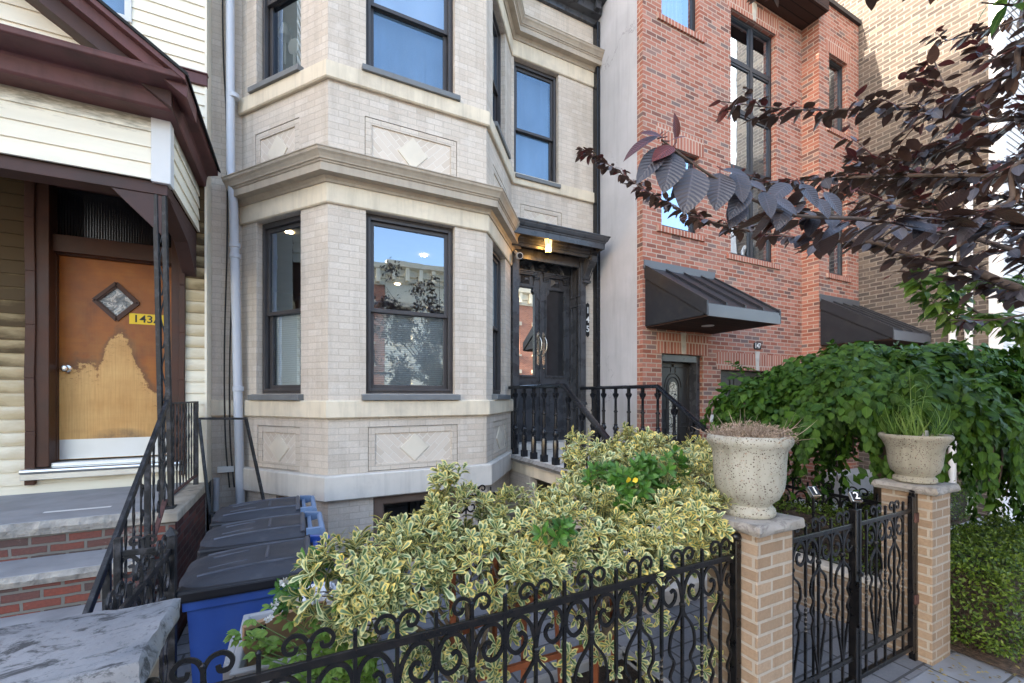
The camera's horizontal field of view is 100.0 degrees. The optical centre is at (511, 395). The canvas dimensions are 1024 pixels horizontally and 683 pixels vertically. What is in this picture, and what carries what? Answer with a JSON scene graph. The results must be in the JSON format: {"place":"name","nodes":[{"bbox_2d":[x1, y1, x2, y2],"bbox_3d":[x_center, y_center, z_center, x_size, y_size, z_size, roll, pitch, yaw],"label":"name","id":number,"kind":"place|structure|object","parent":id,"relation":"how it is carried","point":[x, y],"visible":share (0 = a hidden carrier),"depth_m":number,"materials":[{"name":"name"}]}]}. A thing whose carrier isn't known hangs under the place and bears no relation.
{"place":"outdoors","nodes":[
{"label":"outdoors","id":0,"kind":"place"},
{"bbox_2d":[177,531,952,682],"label":"yard paving","id":1,"kind":"structure","parent":0,"point":[901,669],"depth_m":3.33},
{"bbox_2d":[0,598,180,682],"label":"stone pier","id":2,"kind":"structure","parent":1,"relation":"on","point":[125,645],"depth_m":1.15,"materials":[{"name":"grey stone"}]},
{"bbox_2d":[113,534,159,606],"bbox_3d":[-1.832,1.320,2.123,0.208,1.260,0.032,0,0,-27],"label":"iron cross fence","id":3,"kind":"object","parent":1,"relation":"on","point":[120,555],"visible":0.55,"depth_m":2.10,"materials":[{"name":"black metal"}]},
{"bbox_2d":[105,527,177,682],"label":"iron divider fence","id":4,"kind":"object","parent":1,"relation":"on","point":[164,568],"visible":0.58,"depth_m":1.96,"materials":[{"name":"black metal"}]},
{"bbox_2d":[197,417,264,525],"bbox_3d":[-2.726,1.076,4.153,0.623,1.735,0.314,0,0,4],"label":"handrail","id":5,"kind":"object","parent":1,"relation":"on","point":[199,419],"visible":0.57,"depth_m":4.14,"materials":[{"name":"black metal"}]},
{"bbox_2d":[176,534,335,682],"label":"wheelie bin","id":6,"kind":"object","parent":1,"relation":"on","point":[220,594],"visible":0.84,"depth_m":2.25,"materials":[{"name":"blue plastic"}]},
{"bbox_2d":[197,511,325,556],"bbox_3d":[-1.773,1.427,3.104,0.754,1.042,0.580,0,0,-27],"label":"wheelie bin","id":7,"kind":"object","parent":1,"relation":"on","point":[233,535],"visible":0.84,"depth_m":2.98,"materials":[{"name":"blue plastic"}]},
{"bbox_2d":[209,495,316,529],"bbox_3d":[-2.087,1.427,3.663,0.754,1.042,0.580,0,0,-27],"label":"wheelie bin","id":8,"kind":"object","parent":1,"relation":"on","point":[257,509],"visible":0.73,"depth_m":3.55,"materials":[{"name":"black plastic"}]},
{"bbox_2d":[223,610,381,682],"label":"planter","id":9,"kind":"object","parent":1,"relation":"on","point":[240,668],"visible":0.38,"depth_m":1.82,"materials":[{"name":"plastic"}]},
{"bbox_2d":[242,598,336,666],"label":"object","id":10,"kind":"object","parent":9,"relation":"in","point":[278,627],"visible":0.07,"depth_m":1.95,"materials":[{"name":"black soil"}]},
{"bbox_2d":[297,581,336,606],"bbox_3d":[-0.977,1.012,2.153,0.206,0.154,0.187,0,0,-27],"label":"plastic bag","id":11,"kind":"object","parent":10,"relation":"on","point":[332,587],"visible":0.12,"depth_m":2.11,"materials":[{"name":"white plastic"}]},
{"bbox_2d":[223,574,384,682],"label":"white flowering plant","id":12,"kind":"object","parent":1,"relation":"on","point":[340,674],"visible":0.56,"depth_m":1.73,"materials":[{"name":"green plant"}]},
{"bbox_2d":[146,532,740,682],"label":"iron fence","id":13,"kind":"object","parent":1,"relation":"on","point":[283,673],"visible":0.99,"depth_m":1.76,"materials":[{"name":"black metal"}]},
{"bbox_2d":[437,485,500,582],"bbox_3d":[-0.433,1.446,4.484,0.739,1.009,0.059,0,0,-27],"label":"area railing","id":14,"kind":"object","parent":1,"relation":"on","point":[465,511],"visible":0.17,"depth_m":4.49,"materials":[{"name":"black metal"}]},
{"bbox_2d":[518,646,669,682],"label":"trough","id":15,"kind":"object","parent":1,"relation":"on","point":[583,670],"visible":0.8,"depth_m":2.45,"materials":[{"name":"orange plastic"}]},
{"bbox_2d":[294,445,691,644],"bbox_3d":[0.103,0.921,2.175,2.161,1.260,0.620,0,0,-27],"label":"green shrub","id":16,"kind":"object","parent":15,"relation":"in","point":[616,475],"visible":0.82,"depth_m":2.41,"materials":[{"name":"green plant"}]},
{"bbox_2d":[441,534,613,682],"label":"wooden trellis","id":17,"kind":"object","parent":15,"relation":"in","point":[522,665],"visible":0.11,"depth_m":2.16,"materials":[{"name":"white paint"}]},
{"bbox_2d":[279,460,584,682],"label":"variegated shrub","id":18,"kind":"object","parent":17,"relation":"attached to","point":[376,586],"visible":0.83,"depth_m":1.83,"materials":[{"name":"green plant"}]},
{"bbox_2d":[486,421,738,682],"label":"variegated shrub","id":19,"kind":"object","parent":15,"relation":"in","point":[685,505],"visible":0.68,"depth_m":2.25,"materials":[{"name":"green plant"}]},
{"bbox_2d":[509,447,706,614],"bbox_3d":[1.248,1.410,5.475,1.647,1.120,2.983,0,0,-27],"label":"stone stoop","id":20,"kind":"object","parent":1,"relation":"on","point":[523,471],"visible":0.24,"depth_m":5.62,"materials":[{"name":"stone"}]},
{"bbox_2d":[508,383,651,596],"bbox_3d":[0.608,0.881,5.130,0.110,2.057,2.824,0,0,-27],"label":"stoop railing","id":21,"kind":"object","parent":20,"relation":"on","point":[600,431],"visible":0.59,"depth_m":5.48,"materials":[{"name":"black metal"}]},
{"bbox_2d":[580,384,713,506],"bbox_3d":[1.780,0.881,5.737,0.110,2.057,2.854,0,0,-27],"label":"stoop railing","id":22,"kind":"object","parent":20,"relation":"on","point":[694,420],"visible":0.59,"depth_m":5.76,"materials":[{"name":"black metal"}]},
{"bbox_2d":[697,507,804,682],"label":"gate pillar","id":23,"kind":"structure","parent":1,"relation":"on","point":[766,600],"depth_m":2.26,"materials":[{"name":"beige brick"}]},
{"bbox_2d":[706,432,794,519],"bbox_3d":[1.328,0.439,2.410,0.432,0.442,0.432,0,0,-27],"label":"planter","id":24,"kind":"object","parent":23,"relation":"on","point":[750,476],"visible":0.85,"depth_m":2.27,"materials":[{"name":"stone"}]},
{"bbox_2d":[691,410,816,443],"bbox_3d":[1.338,0.162,2.406,0.479,0.206,0.606,0,0,-5],"label":"dried plant","id":25,"kind":"object","parent":24,"relation":"in","point":[738,430],"visible":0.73,"depth_m":2.33,"materials":[{"name":"brown plant"}]},
{"bbox_2d":[806,486,820,682],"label":"gate post","id":26,"kind":"structure","parent":1,"relation":"on","point":[813,492],"depth_m":2.80,"materials":[{"name":"black metal"}]},
{"bbox_2d":[794,550,880,637],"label":"planter wall","id":27,"kind":"structure","parent":1,"relation":"on","point":[799,574],"depth_m":3.79,"materials":[{"name":"beige brick"}]},
{"bbox_2d":[772,492,880,574],"bbox_3d":[2.802,1.236,4.380,0.590,0.596,1.874,0,0,-27],"label":"box hedge","id":28,"kind":"object","parent":27,"relation":"on","point":[798,509],"visible":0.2,"depth_m":3.98,"materials":[{"name":"green plant"}]},
{"bbox_2d":[871,478,960,668],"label":"gate pillar","id":29,"kind":"structure","parent":1,"relation":"on","point":[934,575],"depth_m":3.15,"materials":[{"name":"beige brick"}]},
{"bbox_2d":[792,490,918,682],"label":"iron gate","id":30,"kind":"structure","parent":29,"relation":"attached to","point":[853,660],"depth_m":2.80,"materials":[{"name":"black metal"}]},
{"bbox_2d":[878,432,954,484],"bbox_3d":[3.092,0.477,3.298,0.434,0.366,0.434,0,0,-27],"label":"planter","id":31,"kind":"object","parent":29,"relation":"on","point":[915,459],"visible":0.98,"depth_m":3.18,"materials":[{"name":"stone"}]},
{"bbox_2d":[877,371,951,435],"bbox_3d":[3.091,0.079,3.324,0.536,0.618,0.445,0,0,-27],"label":"grass tuft","id":32,"kind":"object","parent":31,"relation":"in","point":[908,429],"visible":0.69,"depth_m":3.29,"materials":[{"name":"green plant"}]},
{"bbox_2d":[266,464,1023,682],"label":"ground","id":33,"kind":"structure","parent":0,"point":[456,464],"depth_m":11.87,"materials":[{"name":"concrete"}]},
{"bbox_2d":[0,482,205,642],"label":"brick stoop","id":34,"kind":"object","parent":33,"relation":"on","point":[53,547],"visible":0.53,"depth_m":3.19,"materials":[{"name":"stone"}]},
{"bbox_2d":[82,399,170,613],"bbox_3d":[-2.449,1.002,2.796,0.032,1.944,1.623,0,0,-27],"label":"iron handrail","id":35,"kind":"object","parent":34,"relation":"on","point":[103,581],"visible":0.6,"depth_m":2.89,"materials":[{"name":"black metal"}]},
{"bbox_2d":[172,401,198,494],"bbox_3d":[-3.068,0.494,4.025,0.040,0.872,1.050,0,0,-27],"label":"iron porch railing","id":36,"kind":"object","parent":34,"relation":"on","point":[195,445],"visible":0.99,"depth_m":4.07,"materials":[{"name":"black metal"}]},
{"bbox_2d":[0,0,220,532],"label":"cream house","id":37,"kind":"structure","parent":33,"relation":"on","point":[109,167],"depth_m":4.01,"materials":[{"name":"light tan wood"},{"name":"limestone"},{"name":"glass"}]},
{"bbox_2d":[59,255,170,459],"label":"door","id":38,"kind":"structure","parent":37,"relation":"in","point":[108,388],"depth_m":4.37,"materials":[{"name":"wood"}]},
{"bbox_2d":[102,0,131,23],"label":"window","id":39,"kind":"structure","parent":37,"relation":"in","point":[123,8],"depth_m":4.33,"materials":[{"name":"glass"}]},
{"bbox_2d":[211,0,610,583],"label":"tan brick house","id":40,"kind":"structure","parent":33,"relation":"on","point":[417,241],"depth_m":4.93,"materials":[{"name":"beige brick"}]},
{"bbox_2d":[222,0,234,487],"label":"service cable","id":41,"kind":"object","parent":40,"relation":"attached to","point":[226,295],"visible":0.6,"depth_m":4.87,"materials":[{"name":"black plastic"}]},
{"bbox_2d":[247,215,303,399],"bbox_3d":[-2.548,-0.959,4.780,0.820,2.018,0.278,0,0,25],"label":"window","id":42,"kind":"structure","parent":40,"relation":"in","point":[288,322],"depth_m":4.92,"materials":[{"name":"brown metal"}]},
{"bbox_2d":[247,0,303,93],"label":"window","id":43,"kind":"structure","parent":40,"relation":"in","point":[269,77],"depth_m":4.92,"materials":[{"name":"brown metal"}]},
{"bbox_2d":[361,213,460,399],"bbox_3d":[-1.137,-0.959,4.840,1.082,2.018,0.278,0,0,-27],"label":"window","id":44,"kind":"structure","parent":40,"relation":"in","point":[409,354],"depth_m":4.91,"materials":[{"name":"brown metal"}]},
{"bbox_2d":[361,0,460,101],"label":"window","id":45,"kind":"structure","parent":40,"relation":"in","point":[409,42],"depth_m":4.98,"materials":[{"name":"blue glass"}]},
{"bbox_2d":[373,490,455,557],"bbox_3d":[-1.087,1.435,4.866,0.947,0.724,0.090,0,0,-27],"label":"basement window","id":46,"kind":"structure","parent":40,"relation":"in","point":[403,503],"depth_m":4.76,"materials":[{"name":"black glass"}]},
{"bbox_2d":[492,250,510,399],"bbox_3d":[-0.293,-0.959,5.828,0.519,2.018,0.808,0,0,3],"label":"window","id":47,"kind":"structure","parent":40,"relation":"in","point":[496,395],"depth_m":6.09,"materials":[{"name":"brown metal"}]},
{"bbox_2d":[493,10,510,158],"bbox_3d":[-0.275,-4.304,5.827,0.484,1.788,0.808,0,0,3],"label":"window","id":48,"kind":"structure","parent":40,"relation":"in","point":[496,33],"depth_m":6.09,"materials":[{"name":"brown metal"}]},
{"bbox_2d":[519,259,548,441],"bbox_3d":[0.302,-0.743,6.948,0.730,2.975,0.120,0,0,-27],"label":"door","id":49,"kind":"structure","parent":40,"relation":"in","point":[532,287],"depth_m":6.99,"materials":[{"name":"black glass"}]},
{"bbox_2d":[514,61,560,188],"bbox_3d":[0.356,-4.264,6.841,0.810,1.868,0.310,0,0,-27],"label":"window","id":50,"kind":"structure","parent":40,"relation":"in","point":[534,152],"depth_m":6.98,"materials":[{"name":"glass"}]},
{"bbox_2d":[541,263,569,440],"bbox_3d":[0.740,-0.743,7.169,0.570,2.975,0.120,0,0,-27],"label":"door","id":51,"kind":"structure","parent":40,"relation":"in","point":[555,309],"depth_m":7.21,"materials":[{"name":"black wood"}]},
{"bbox_2d":[598,0,930,504],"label":"red brick house","id":52,"kind":"structure","parent":33,"relation":"on","point":[686,312],"depth_m":7.02,"materials":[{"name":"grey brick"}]},
{"bbox_2d":[662,362,688,474],"bbox_3d":[2.567,0.420,6.864,0.800,1.940,0.067,0,0,-27],"label":"door","id":53,"kind":"structure","parent":52,"relation":"in","point":[675,376],"depth_m":6.89,"materials":[{"name":"metal"}]},
{"bbox_2d":[662,152,694,232],"bbox_3d":[2.529,-3.190,6.855,0.817,1.240,0.270,0,0,-27],"label":"window","id":54,"kind":"structure","parent":52,"relation":"in","point":[673,222],"depth_m":6.98,"materials":[{"name":"clear glass"}]},
{"bbox_2d":[662,0,694,30],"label":"window","id":55,"kind":"structure","parent":52,"relation":"in","point":[682,12],"depth_m":6.82,"materials":[{"name":"glass"}]},
{"bbox_2d":[721,370,769,396],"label":"window","id":56,"kind":"structure","parent":52,"relation":"in","point":[725,374],"depth_m":7.42,"materials":[{"name":"glass"}]},
{"bbox_2d":[731,14,770,261],"bbox_3d":[4.153,-4.440,7.561,1.214,4.114,0.070,0,0,-27],"label":"window","id":57,"kind":"structure","parent":52,"relation":"in","point":[750,48],"depth_m":7.55,"materials":[{"name":"glass"}]},
{"bbox_2d":[829,190,841,275],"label":"window","id":58,"kind":"structure","parent":52,"relation":"in","point":[835,262],"depth_m":8.28,"materials":[{"name":"grey glass"}]},
{"bbox_2d":[829,59,841,130],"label":"window","id":59,"kind":"structure","parent":52,"relation":"in","point":[835,70],"depth_m":8.27,"materials":[{"name":"grey glass"}]},
{"bbox_2d":[575,0,1023,330],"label":"plum tree","id":60,"kind":"object","parent":33,"relation":"on","point":[909,230],"visible":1,"depth_m":1.94,"materials":[{"name":"purple plant"}]},
{"bbox_2d":[835,0,1023,520],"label":"old brick house","id":61,"kind":"structure","parent":33,"relation":"on","point":[893,34],"depth_m":7.60,"materials":[{"name":"brown brick"}]},
{"bbox_2d":[893,0,1023,357],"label":"cherry tree","id":62,"kind":"object","parent":33,"relation":"on","point":[1013,328],"visible":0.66,"depth_m":2.54,"materials":[{"name":"green plant"}]},
{"bbox_2d":[847,491,862,508],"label":"number block","id":63,"kind":"structure","parent":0,"point":[855,498],"depth_m":2.80,"materials":[{"name":"silver metal"}]},
{"bbox_2d":[794,499,1011,650],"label":"front path","id":64,"kind":"structure","parent":0,"point":[872,562],"depth_m":6.48,"materials":[{"name":"concrete"}]},
{"bbox_2d":[778,477,880,570],"bbox_3d":[2.843,1.372,4.359,0.059,1.156,1.769,0,0,-27],"label":"iron side fence","id":65,"kind":"object","parent":64,"relation":"on","point":[846,498],"visible":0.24,"depth_m":4.05,"materials":[{"name":"black metal"}]},
{"bbox_2d":[700,334,1023,569],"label":"weeping tree","id":66,"kind":"object","parent":64,"relation":"on","point":[835,393],"visible":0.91,"depth_m":3.87,"materials":[{"name":"green plant"}]},
{"bbox_2d":[872,515,978,550],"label":"planting soil","id":67,"kind":"structure","parent":0,"point":[955,521],"depth_m":6.66,"materials":[{"name":"brown soil"}]},
{"bbox_2d":[833,480,978,523],"bbox_3d":[5.910,1.621,6.385,3.186,0.653,0.820,0,0,-27],"label":"ground cover","id":68,"kind":"object","parent":67,"relation":"on","point":[957,506],"visible":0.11,"depth_m":6.50,"materials":[{"name":"green plant"}]},
{"bbox_2d":[907,651,1023,682],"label":"sidewalk","id":69,"kind":"structure","parent":0,"point":[970,664],"depth_m":3.01,"materials":[{"name":"grey concrete"}]},
{"bbox_2d":[899,653,1023,682],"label":"leaf litter","id":70,"kind":"object","parent":69,"relation":"on","point":[1019,681],"visible":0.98,"depth_m":2.98,"materials":[{"name":"brown plant"}]},
{"bbox_2d":[950,631,1023,676],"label":"planting bed","id":71,"kind":"object","parent":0,"point":[1003,663],"depth_m":3.20,"materials":[{"name":"brown soil"}]},
{"bbox_2d":[950,510,1023,662],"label":"box hedge","id":72,"kind":"object","parent":71,"relation":"on","point":[987,580],"visible":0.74,"depth_m":3.26,"materials":[{"name":"green plant"}]}
]}

